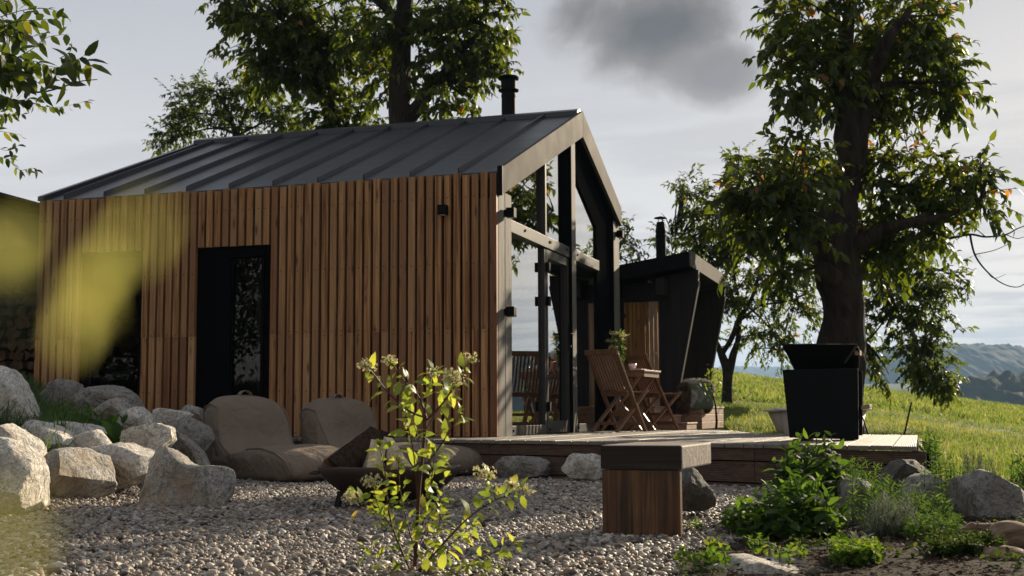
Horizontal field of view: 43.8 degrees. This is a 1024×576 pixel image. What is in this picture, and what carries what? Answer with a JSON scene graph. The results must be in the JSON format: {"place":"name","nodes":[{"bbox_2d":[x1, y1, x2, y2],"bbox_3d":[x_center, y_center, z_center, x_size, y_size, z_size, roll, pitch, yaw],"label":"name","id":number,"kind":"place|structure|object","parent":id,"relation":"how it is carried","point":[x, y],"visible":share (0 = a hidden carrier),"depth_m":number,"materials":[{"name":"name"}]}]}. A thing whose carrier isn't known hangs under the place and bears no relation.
{"place":"outdoors","nodes":[
{"label":"outdoors","id":0,"kind":"place"},
{"bbox_2d":[10,359,33,371],"bbox_3d":[-5.681,0.929,14.973,0.172,0.180,0.482,-2,-6,18],"label":"firewood","id":1,"kind":"object","parent":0,"point":[13,364],"visible":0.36,"depth_m":14.75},
{"bbox_2d":[9,352,14,359],"bbox_3d":[-5.733,0.798,14.942,0.111,0.098,0.362,-2,-6,18],"label":"firewood","id":2,"kind":"object","parent":1,"relation":"on","point":[11,355],"visible":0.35,"depth_m":14.77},
{"bbox_2d":[7,337,17,352],"bbox_3d":[-5.731,0.674,14.920,0.165,0.177,0.366,-2,-6,18],"label":"firewood","id":3,"kind":"object","parent":2,"relation":"on","point":[12,345],"visible":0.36,"depth_m":14.75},
{"bbox_2d":[5,327,27,339],"bbox_3d":[-5.747,0.557,15.013,0.173,0.181,0.468,-2,-6,18],"label":"firewood","id":4,"kind":"object","parent":3,"relation":"on","point":[10,332],"visible":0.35,"depth_m":14.79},
{"bbox_2d":[0,446,776,575],"bbox_3d":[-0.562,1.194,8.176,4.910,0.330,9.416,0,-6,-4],"label":"gravel","id":5,"kind":"structure","parent":0,"point":[261,537],"depth_m":5.29,"materials":[{"name":"gravel"}]},
{"bbox_2d":[0,437,49,514],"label":"boulder","id":6,"kind":"object","parent":5,"relation":"on","point":[24,479],"visible":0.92,"depth_m":6.59,"materials":[{"name":"stone"}]},
{"bbox_2d":[0,0,110,179],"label":"cherry tree","id":7,"kind":"object","parent":5,"relation":"on","point":[12,72],"visible":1,"depth_m":6.43,"materials":[{"name":"green plant"}]},
{"bbox_2d":[44,447,117,499],"bbox_3d":[-2.587,1.115,7.471,0.444,0.369,0.650,-2,-6,18],"label":"boulder","id":8,"kind":"object","parent":5,"relation":"on","point":[80,472],"visible":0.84,"depth_m":7.34,"materials":[{"name":"beige stone"}]},
{"bbox_2d":[101,413,132,442],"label":"dock plant","id":9,"kind":"object","parent":5,"relation":"on","point":[113,428],"visible":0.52,"depth_m":8.88,"materials":[{"name":"green plant"}]},
{"bbox_2d":[91,442,154,488],"bbox_3d":[-2.408,1.119,8.047,0.490,0.298,0.517,-2,-6,18],"label":"boulder","id":10,"kind":"object","parent":5,"relation":"on","point":[130,461],"visible":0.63,"depth_m":7.84,"materials":[{"name":"stone"}]},
{"bbox_2d":[120,423,176,450],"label":"boulder","id":11,"kind":"object","parent":5,"relation":"on","point":[154,436],"visible":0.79,"depth_m":8.61,"materials":[{"name":"stone"}]},
{"bbox_2d":[152,408,193,424],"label":"boulder","id":12,"kind":"object","parent":5,"relation":"on","point":[165,416],"visible":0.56,"depth_m":10.39,"materials":[{"name":"stone"}]},
{"bbox_2d":[137,445,235,506],"bbox_3d":[-1.887,1.117,7.348,0.581,0.428,0.414,4,-7,-35],"label":"boulder","id":13,"kind":"object","parent":5,"relation":"on","point":[174,477],"visible":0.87,"depth_m":7.18,"materials":[{"name":"beige stone"}]},
{"bbox_2d":[169,416,214,450],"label":"boulder","id":14,"kind":"object","parent":5,"relation":"on","point":[201,435],"visible":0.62,"depth_m":9.91,"materials":[{"name":"grey stone"}]},
{"bbox_2d":[173,431,210,465],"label":"boulder","id":15,"kind":"object","parent":5,"relation":"on","point":[192,451],"visible":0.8,"depth_m":9.23,"materials":[{"name":"grey stone"}]},
{"bbox_2d":[180,404,204,421],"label":"boulder","id":16,"kind":"object","parent":5,"relation":"on","point":[196,412],"visible":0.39,"depth_m":10.82,"materials":[{"name":"beige stone"}]},
{"bbox_2d":[203,390,338,481],"bbox_3d":[-1.853,1.180,10.270,0.755,0.729,1.499,5,-8,-41],"label":"beanbag lounger","id":17,"kind":"object","parent":5,"relation":"on","point":[253,440],"visible":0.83,"depth_m":10.38,"materials":[{"name":"beige fabric"}]},
{"bbox_2d":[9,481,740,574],"bbox_3d":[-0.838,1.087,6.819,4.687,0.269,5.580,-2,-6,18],"label":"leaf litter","id":18,"kind":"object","parent":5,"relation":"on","point":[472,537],"visible":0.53,"depth_m":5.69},
{"bbox_2d":[309,462,467,507],"bbox_3d":[-0.682,1.110,7.089,0.798,0.254,0.798,-5,-7,40],"label":"fire bowl","id":19,"kind":"object","parent":5,"relation":"on","point":[343,479],"visible":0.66,"depth_m":6.82,"materials":[{"name":"metal"}]},
{"bbox_2d":[322,426,383,485],"bbox_3d":[-0.871,0.922,7.007,0.165,0.322,0.397,-5,-7,41],"label":"split log","id":20,"kind":"object","parent":19,"relation":"in","point":[352,452],"visible":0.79,"depth_m":6.94,"materials":[{"name":"brown wood"}]},
{"bbox_2d":[363,439,386,466],"bbox_3d":[-0.751,0.947,6.990,0.124,0.233,0.227,-1,-6,3],"label":"split log","id":21,"kind":"object","parent":19,"relation":"in","point":[373,455],"visible":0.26,"depth_m":6.95,"materials":[{"name":"brown wood"}]},
{"bbox_2d":[383,437,411,466],"bbox_3d":[-0.646,0.939,7.012,0.106,0.240,0.285,4,-7,-34],"label":"split log","id":22,"kind":"object","parent":19,"relation":"in","point":[391,449],"visible":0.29,"depth_m":6.98,"materials":[{"name":"brown wood"}]},
{"bbox_2d":[299,394,482,475],"bbox_3d":[-1.032,1.241,10.793,1.603,0.704,0.750,-5,-7,39],"label":"beanbag lounger","id":23,"kind":"object","parent":5,"relation":"on","point":[339,421],"visible":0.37,"depth_m":10.94,"materials":[{"name":"beige fabric"}]},
{"bbox_2d":[341,351,536,575],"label":"dogwood shrub","id":24,"kind":"object","parent":5,"relation":"on","point":[383,510],"visible":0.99,"depth_m":4.08,"materials":[{"name":"green plant"}]},
{"bbox_2d":[494,456,550,477],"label":"boulder","id":25,"kind":"object","parent":5,"relation":"on","point":[520,466],"visible":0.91,"depth_m":10.02,"materials":[{"name":"grey stone"}]},
{"bbox_2d":[561,453,602,480],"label":"boulder","id":26,"kind":"object","parent":5,"relation":"on","point":[578,466],"visible":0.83,"depth_m":9.59,"materials":[{"name":"stone"}]},
{"bbox_2d":[292,430,930,487],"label":"deck","id":27,"kind":"structure","parent":5,"relation":"on","point":[741,458],"depth_m":9.85,"materials":[{"name":"wood"}]},
{"bbox_2d":[585,349,647,431],"bbox_3d":[1.202,1.167,14.439,0.566,0.925,0.500,5,-8,-42],"label":"folding chair","id":28,"kind":"object","parent":27,"relation":"on","point":[602,384],"visible":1,"depth_m":14.36,"materials":[{"name":"brown wood"}]},
{"bbox_2d":[600,370,660,430],"bbox_3d":[1.392,1.353,15.273,0.634,0.719,0.620,-3,-6,24],"label":"garden table","id":29,"kind":"object","parent":27,"relation":"on","point":[639,374],"visible":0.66,"depth_m":15.05,"materials":[{"name":"brown wood"}]},
{"bbox_2d":[605,329,629,364],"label":"plant","id":30,"kind":"object","parent":29,"relation":"on","point":[619,338],"visible":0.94,"depth_m":15.45,"materials":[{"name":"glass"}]},
{"bbox_2d":[623,354,681,430],"bbox_3d":[1.746,1.295,15.751,0.566,0.925,0.500,3,-7,-30],"label":"folding chair","id":31,"kind":"object","parent":27,"relation":"on","point":[641,361],"visible":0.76,"depth_m":15.66,"materials":[{"name":"brown wood"}]},
{"bbox_2d":[618,406,697,429],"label":"wooden steps","id":32,"kind":"structure","parent":27,"relation":"on","point":[681,425],"depth_m":16.45,"materials":[{"name":"wood"}]},
{"bbox_2d":[782,344,871,440],"bbox_3d":[2.432,0.806,9.825,0.780,0.736,0.495,0,-6,1],"label":"grill box","id":33,"kind":"object","parent":27,"relation":"on","point":[823,386],"visible":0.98,"depth_m":9.60,"materials":[{"name":"black metal"}]},
{"bbox_2d":[601,442,710,536],"bbox_3d":[0.647,0.902,5.627,0.352,0.427,0.624,-2,-6,20],"label":"beam bench","id":34,"kind":"object","parent":5,"relation":"on","point":[641,487],"visible":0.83,"depth_m":5.35,"materials":[{"name":"brown wood"}]},
{"bbox_2d":[681,467,716,511],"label":"boulder","id":35,"kind":"object","parent":5,"relation":"on","point":[698,493],"visible":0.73,"depth_m":6.21,"materials":[{"name":"stone"}]},
{"bbox_2d":[0,400,1023,575],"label":"soil","id":36,"kind":"structure","parent":0,"point":[918,557],"depth_m":4.27,"materials":[{"name":"soil"}]},
{"bbox_2d":[0,366,39,422],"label":"boulder","id":37,"kind":"object","parent":36,"relation":"on","point":[14,386],"visible":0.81,"depth_m":8.82,"materials":[{"name":"stone"}]},
{"bbox_2d":[0,423,46,455],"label":"boulder","id":38,"kind":"object","parent":36,"relation":"on","point":[17,433],"visible":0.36,"depth_m":7.41,"materials":[{"name":"stone"}]},
{"bbox_2d":[21,420,75,449],"bbox_3d":[-2.970,0.983,8.185,0.431,0.274,0.417,1,-6,-10],"label":"boulder","id":39,"kind":"object","parent":36,"relation":"on","point":[44,430],"visible":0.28,"depth_m":8.09,"materials":[{"name":"stone"}]},
{"bbox_2d":[40,378,83,406],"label":"boulder","id":40,"kind":"object","parent":36,"relation":"on","point":[67,388],"visible":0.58,"depth_m":11.19,"materials":[{"name":"grey stone"}]},
{"bbox_2d":[43,396,106,425],"bbox_3d":[-3.338,0.973,9.753,0.403,0.297,0.913,3,-7,-32],"label":"weed plant","id":41,"kind":"object","parent":36,"relation":"on","point":[90,419],"visible":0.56,"depth_m":9.68,"materials":[{"name":"green plant"}]},
{"bbox_2d":[0,369,151,451],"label":"grass","id":42,"kind":"structure","parent":36,"relation":"on","point":[51,415],"depth_m":8.99,"materials":[{"name":"plant"}]},
{"bbox_2d":[0,208,154,564],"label":"branch","id":43,"kind":"object","parent":36,"relation":"on","point":[77,312],"visible":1,"depth_m":0.11,"materials":[{"name":"yellow plant"}]},
{"bbox_2d":[53,421,106,435],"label":"boulder","id":44,"kind":"object","parent":36,"relation":"on","point":[75,426],"visible":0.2,"depth_m":8.74,"materials":[{"name":"stone"}]},
{"bbox_2d":[73,429,111,447],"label":"boulder","id":45,"kind":"object","parent":36,"relation":"on","point":[92,438],"visible":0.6,"depth_m":8.15,"materials":[{"name":"stone"}]},
{"bbox_2d":[60,385,144,420],"bbox_3d":[-3.496,1.025,10.969,0.692,0.386,0.540,1,-6,-10],"label":"boulder","id":46,"kind":"object","parent":36,"relation":"on","point":[95,396],"visible":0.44,"depth_m":10.74,"materials":[{"name":"grey stone"}]},
{"bbox_2d":[88,397,132,426],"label":"boulder","id":47,"kind":"object","parent":36,"relation":"on","point":[115,405],"visible":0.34,"depth_m":10.06,"materials":[{"name":"beige stone"}]},
{"bbox_2d":[116,406,155,429],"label":"boulder","id":48,"kind":"object","parent":36,"relation":"on","point":[139,415],"visible":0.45,"depth_m":9.62,"materials":[{"name":"stone"}]},
{"bbox_2d":[691,550,712,568],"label":"weed plant","id":49,"kind":"object","parent":36,"relation":"on","point":[703,555],"visible":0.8,"depth_m":4.25,"materials":[{"name":"green plant"}]},
{"bbox_2d":[701,536,728,549],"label":"weed plant","id":50,"kind":"object","parent":36,"relation":"on","point":[708,542],"visible":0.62,"depth_m":4.75,"materials":[{"name":"green plant"}]},
{"bbox_2d":[703,542,733,566],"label":"weed plant","id":51,"kind":"object","parent":36,"relation":"on","point":[720,555],"visible":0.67,"depth_m":4.30,"materials":[{"name":"green plant"}]},
{"bbox_2d":[743,532,775,554],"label":"seedling plant","id":52,"kind":"object","parent":36,"relation":"on","point":[751,544],"visible":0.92,"depth_m":4.73,"materials":[{"name":"green plant"}]},
{"bbox_2d":[727,553,830,574],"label":"stone slab","id":53,"kind":"structure","parent":36,"relation":"on","point":[749,564],"depth_m":4.18,"materials":[{"name":"white stone"}]},
{"bbox_2d":[716,466,853,541],"bbox_3d":[1.168,0.927,5.489,0.575,0.329,0.737,-1,-6,11],"label":"mint plant","id":54,"kind":"object","parent":36,"relation":"on","point":[808,511],"visible":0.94,"depth_m":5.31,"materials":[{"name":"green plant"}]},
{"bbox_2d":[764,539,808,565],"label":"weed plant","id":55,"kind":"object","parent":36,"relation":"on","point":[786,554],"visible":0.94,"depth_m":4.46,"materials":[{"name":"green plant"}]},
{"bbox_2d":[761,427,858,502],"bbox_3d":[1.478,0.919,6.296,0.486,0.462,0.518,-1,-6,11],"label":"mint plant","id":56,"kind":"object","parent":36,"relation":"on","point":[819,465],"visible":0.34,"depth_m":6.24,"materials":[{"name":"green plant"}]},
{"bbox_2d":[657,492,1023,575],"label":"ground cover","id":57,"kind":"object","parent":36,"relation":"on","point":[897,552],"visible":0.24,"depth_m":4.37,"materials":[{"name":"green plant"}]},
{"bbox_2d":[658,501,1023,575],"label":"mulch","id":58,"kind":"object","parent":36,"relation":"on","point":[854,573],"visible":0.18,"depth_m":4.19,"materials":[{"name":"soil"}]},
{"bbox_2d":[831,477,873,524],"bbox_3d":[1.626,1.051,6.115,0.183,0.296,0.532,0,-6,0],"label":"boulder","id":59,"kind":"object","parent":36,"relation":"on","point":[843,493],"visible":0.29,"depth_m":5.94,"materials":[{"name":"grey stone"}]},
{"bbox_2d":[827,536,885,566],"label":"parsley plant","id":60,"kind":"object","parent":36,"relation":"on","point":[851,552],"visible":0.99,"depth_m":4.28,"materials":[{"name":"green plant"}]},
{"bbox_2d":[859,489,918,538],"bbox_3d":[1.577,0.933,5.322,0.292,0.221,0.477,-2,-6,18],"label":"lavender plant","id":61,"kind":"object","parent":36,"relation":"on","point":[891,524],"visible":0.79,"depth_m":5.20,"materials":[{"name":"plant"}]},
{"bbox_2d":[843,457,959,530],"bbox_3d":[1.817,0.937,5.964,0.560,0.346,1.169,-2,-6,18],"label":"tarragon plant","id":62,"kind":"object","parent":36,"relation":"on","point":[937,504],"visible":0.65,"depth_m":5.67,"materials":[{"name":"green plant"}]},
{"bbox_2d":[876,459,930,498],"bbox_3d":[2.357,1.164,7.651,0.318,0.283,0.499,-1,-6,8],"label":"boulder","id":63,"kind":"object","parent":36,"relation":"on","point":[900,469],"visible":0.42,"depth_m":7.46,"materials":[{"name":"stone"}]},
{"bbox_2d":[897,473,948,508],"bbox_3d":[2.176,1.100,6.701,0.260,0.252,0.476,0,-6,-2],"label":"boulder","id":64,"kind":"object","parent":36,"relation":"on","point":[912,479],"visible":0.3,"depth_m":6.64,"materials":[{"name":"grey stone"}]},
{"bbox_2d":[897,505,964,539],"bbox_3d":[1.733,0.964,5.250,0.297,0.136,0.624,-2,-6,18],"label":"herb plant","id":65,"kind":"object","parent":36,"relation":"on","point":[928,521],"visible":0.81,"depth_m":5.10,"materials":[{"name":"green plant"}]},
{"bbox_2d":[914,426,947,478],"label":"weed plant","id":66,"kind":"object","parent":36,"relation":"on","point":[930,445],"visible":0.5,"depth_m":8.07,"materials":[{"name":"green plant"}]},
{"bbox_2d":[917,453,975,511],"bbox_3d":[2.287,1.019,6.701,0.339,0.306,1.114,-2,-6,18],"label":"hyssop plant","id":67,"kind":"object","parent":36,"relation":"on","point":[949,474],"visible":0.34,"depth_m":6.51,"materials":[{"name":"green plant"}]},
{"bbox_2d":[924,527,1006,558],"bbox_3d":[1.625,0.907,4.532,0.314,0.087,0.556,-2,-6,18],"label":"creeping plant","id":68,"kind":"object","parent":36,"relation":"on","point":[960,546],"visible":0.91,"depth_m":4.39,"materials":[{"name":"green plant"}]},
{"bbox_2d":[961,450,1000,474],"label":"lavender plant","id":69,"kind":"object","parent":36,"relation":"on","point":[965,456],"visible":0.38,"depth_m":7.50,"materials":[{"name":"green plant"}]},
{"bbox_2d":[946,469,1023,517],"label":"boulder","id":70,"kind":"object","parent":36,"relation":"on","point":[979,492],"visible":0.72,"depth_m":5.90,"materials":[{"name":"grey stone"}]},
{"bbox_2d":[949,538,1023,560],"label":"rock","id":71,"kind":"object","parent":36,"relation":"on","point":[989,550],"visible":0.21,"depth_m":4.24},
{"bbox_2d":[957,520,1023,547],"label":"rock","id":72,"kind":"object","parent":36,"relation":"on","point":[1013,531],"visible":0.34,"depth_m":4.58,"materials":[{"name":"stone"}]},
{"bbox_2d":[1005,453,1023,490],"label":"weed plant","id":73,"kind":"object","parent":36,"relation":"on","point":[1015,475],"visible":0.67,"depth_m":6.81,"materials":[{"name":"green plant"}]},
{"bbox_2d":[0,0,1023,366],"label":"sky","id":74,"kind":"structure","parent":0,"point":[658,86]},
{"bbox_2d":[715,366,792,377],"bbox_3d":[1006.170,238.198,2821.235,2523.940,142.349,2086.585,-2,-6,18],"label":"hill","id":75,"kind":"structure","parent":0,"point":[770,372],"depth_m":2683.69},
{"bbox_2d":[701,379,1023,481],"bbox_3d":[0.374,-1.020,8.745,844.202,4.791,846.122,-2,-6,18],"label":"lawn","id":76,"kind":"structure","parent":0,"point":[737,412],"depth_m":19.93,"materials":[{"name":"plant"}]},
{"bbox_2d":[0,192,39,285],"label":"woodshed","id":77,"kind":"object","parent":76,"relation":"on","point":[15,211],"visible":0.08,"depth_m":14.68,"materials":[{"name":"wood"}]},
{"bbox_2d":[142,66,314,157],"bbox_3d":[-5.264,-1.145,23.750,3.430,6.484,1.622,0,-6,-1],"label":"airy plum tree","id":78,"kind":"object","parent":76,"relation":"on","point":[191,114],"visible":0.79,"depth_m":23.86,"materials":[{"name":"green plant"}]},
{"bbox_2d":[195,0,415,130],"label":"leafy walnut tree","id":79,"kind":"object","parent":76,"relation":"on","point":[296,41],"visible":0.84,"depth_m":19.21,"materials":[{"name":"green plant"}]},
{"bbox_2d":[34,74,621,444],"bbox_3d":[-1.800,-0.218,15.289,5.256,5.210,5.249,-2,-6,18],"label":"cabin","id":80,"kind":"object","parent":76,"relation":"on","point":[293,273],"visible":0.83,"depth_m":12.95,"materials":[{"name":"wood"}]},
{"bbox_2d":[83,250,142,397],"bbox_3d":[-4.123,0.561,13.272,0.703,1.882,0.110,-2,-6,18],"label":"side window","id":81,"kind":"structure","parent":80,"relation":"in","point":[112,341],"depth_m":13.28,"materials":[{"name":"glass"}]},
{"bbox_2d":[201,245,265,408],"bbox_3d":[-2.790,0.538,12.847,0.686,1.911,0.110,-2,-6,18],"label":"side door","id":82,"kind":"structure","parent":80,"relation":"in","point":[234,277],"depth_m":12.84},
{"bbox_2d":[437,204,447,215],"bbox_3d":[-0.657,-0.741,12.155,0.085,0.099,0.102,-2,-6,18],"label":"wall lamp","id":83,"kind":"object","parent":80,"relation":"attached to","point":[442,209],"visible":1,"depth_m":12.11,"materials":[{"name":"black metal"}]},
{"bbox_2d":[504,207,515,218],"bbox_3d":[-0.018,-0.721,12.268,0.102,0.099,0.085,-2,-6,18],"label":"wall lamp","id":84,"kind":"object","parent":80,"relation":"attached to","point":[509,212],"visible":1,"depth_m":12.23,"materials":[{"name":"black metal"}]},
{"bbox_2d":[504,306,516,316],"bbox_3d":[-0.017,0.229,12.164,0.102,0.099,0.085,-2,-6,18],"label":"wall lamp","id":85,"kind":"object","parent":80,"relation":"attached to","point":[510,311],"visible":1,"depth_m":12.13,"materials":[{"name":"black metal"}]},
{"bbox_2d":[505,168,540,232],"bbox_3d":[0.104,-1.030,13.155,0.008,0.816,1.318,-2,-6,18],"label":"window pane","id":86,"kind":"structure","parent":80,"relation":"in","point":[525,195],"depth_m":13.35,"materials":[{"name":"glass"}]},
{"bbox_2d":[511,235,541,425],"bbox_3d":[0.111,0.448,13.008,0.008,1.895,1.318,-2,-6,18],"label":"window pane","id":87,"kind":"structure","parent":80,"relation":"in","point":[525,256],"depth_m":13.11,"materials":[{"name":"glass"}]},
{"bbox_2d":[511,164,569,435],"bbox_3d":[0.278,0.071,13.517,0.085,2.942,2.314,-2,-6,18],"label":"window frame","id":88,"kind":"structure","parent":80,"relation":"in","point":[541,240],"depth_m":13.63,"materials":[{"name":"wood"}]},
{"bbox_2d":[546,151,564,244],"bbox_3d":[0.463,-1.111,14.297,0.008,1.199,0.932,-2,-6,18],"label":"window pane","id":89,"kind":"structure","parent":80,"relation":"in","point":[555,192],"depth_m":14.38,"materials":[{"name":"glass"}]},
{"bbox_2d":[546,249,573,432],"bbox_3d":[0.509,0.602,14.100,0.136,1.980,0.955,-2,-6,18],"label":"front door","id":90,"kind":"structure","parent":80,"relation":"in","point":[558,333],"depth_m":14.22,"materials":[{"name":"glass"}]},
{"bbox_2d":[575,183,594,258],"bbox_3d":[0.849,-0.886,15.490,0.008,0.983,1.227,-2,-6,18],"label":"window pane","id":91,"kind":"structure","parent":80,"relation":"in","point":[585,239],"depth_m":15.53,"materials":[{"name":"glass"}]},
{"bbox_2d":[576,263,596,422],"bbox_3d":[0.856,0.676,15.335,0.008,1.895,1.227,-2,-6,18],"label":"window pane","id":92,"kind":"structure","parent":80,"relation":"in","point":[585,277],"depth_m":15.43,"materials":[{"name":"glass"}]},
{"bbox_2d":[322,0,530,125],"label":"tree","id":93,"kind":"object","parent":76,"relation":"on","point":[469,61],"visible":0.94,"depth_m":17.88,"materials":[{"name":"green plant"}]},
{"bbox_2d":[619,211,653,263],"bbox_3d":[1.550,0.380,20.868,1.717,3.655,1.103,3,-6,-28],"label":"plum tree","id":94,"kind":"object","parent":76,"relation":"on","point":[628,249],"visible":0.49,"depth_m":20.95,"materials":[{"name":"green plant"}]},
{"bbox_2d":[619,216,725,429],"bbox_3d":[1.621,0.612,18.684,2.672,3.196,3.210,-2,-6,18],"label":"sauna hut","id":95,"kind":"object","parent":76,"relation":"on","point":[672,306],"visible":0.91,"depth_m":17.36,"materials":[{"name":"black metal"},{"name":"brown wood"},{"name":"clear glass"}]},
{"bbox_2d":[675,407,723,428],"bbox_3d":[2.678,1.841,18.121,0.391,0.306,2.008,-2,-6,18],"label":"bench box","id":96,"kind":"object","parent":95,"relation":"attached to","point":[703,419],"visible":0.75,"depth_m":17.26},
{"bbox_2d":[676,381,692,413],"bbox_3d":[2.313,1.479,17.200,0.248,0.458,0.397,0,-6,-1],"label":"fur throw","id":97,"kind":"object","parent":96,"relation":"on","point":[683,406],"visible":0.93,"depth_m":17.07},
{"bbox_2d":[689,389,697,407],"bbox_3d":[2.390,1.515,17.250,0.283,0.340,0.398,0,-6,-1],"label":"fur throw","id":98,"kind":"object","parent":97,"relation":"on","point":[693,396],"visible":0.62,"depth_m":17.10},
{"bbox_2d":[688,383,713,409],"bbox_3d":[2.490,1.462,17.195,0.460,0.357,0.172,0,-6,-3],"label":"cushion","id":99,"kind":"object","parent":98,"relation":"on","point":[701,402],"visible":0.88,"depth_m":17.14,"materials":[{"name":"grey fabric"}]},
{"bbox_2d":[683,377,716,395],"bbox_3d":[2.539,1.427,17.550,0.557,0.399,0.259,0,-6,0],"label":"fur throw","id":100,"kind":"object","parent":96,"relation":"on","point":[693,380],"visible":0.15,"depth_m":17.52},
{"bbox_2d":[696,364,725,429],"bbox_3d":[2.593,1.528,16.578,0.343,1.072,0.271,0,-6,-7],"label":"young sapling","id":101,"kind":"object","parent":76,"relation":"on","point":[714,397],"visible":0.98,"depth_m":16.59,"materials":[{"name":"green plant"}]},
{"bbox_2d":[644,140,822,404],"bbox_3d":[3.962,-0.178,21.912,3.420,4.730,1.664,0,-6,2],"label":"plum tree","id":102,"kind":"object","parent":76,"relation":"on","point":[736,303],"visible":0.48,"depth_m":21.89,"materials":[{"name":"green plant"}]},
{"bbox_2d":[763,409,784,433],"bbox_3d":[3.215,1.470,13.688,1.000,0.344,0.684,-2,-6,18],"label":"bath tub","id":103,"kind":"object","parent":76,"relation":"on","point":[775,419],"visible":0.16,"depth_m":13.60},
{"bbox_2d":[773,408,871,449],"bbox_3d":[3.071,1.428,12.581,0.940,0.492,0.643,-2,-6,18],"label":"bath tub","id":104,"kind":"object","parent":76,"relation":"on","point":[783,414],"visible":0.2,"depth_m":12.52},
{"bbox_2d":[698,0,1023,433],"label":"walnut tree","id":105,"kind":"object","parent":76,"relation":"on","point":[836,237],"visible":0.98,"depth_m":13.19,"materials":[{"name":"green plant"}]},
{"bbox_2d":[816,244,980,412],"bbox_3d":[4.898,0.600,16.465,2.336,2.663,1.145,0,-6,-1],"label":"drooping plum tree","id":106,"kind":"object","parent":76,"relation":"on","point":[920,374],"visible":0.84,"depth_m":16.40,"materials":[{"name":"green plant"}]},
{"bbox_2d":[711,367,1023,425],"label":"grass","id":107,"kind":"structure","parent":0,"point":[761,390],"depth_m":29.95,"materials":[{"name":"plant"}]},
{"bbox_2d":[864,384,912,391],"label":"hill fields","id":108,"kind":"structure","parent":0,"point":[895,387],"depth_m":998.17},
{"bbox_2d":[865,342,1023,383],"bbox_3d":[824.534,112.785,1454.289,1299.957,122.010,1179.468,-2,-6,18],"label":"distant hills","id":109,"kind":"structure","parent":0,"point":[981,359],"depth_m":1313.86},
{"bbox_2d":[919,370,1023,404],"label":"trees","id":110,"kind":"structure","parent":0,"point":[1006,386],"depth_m":490.23,"materials":[{"name":"plant"}]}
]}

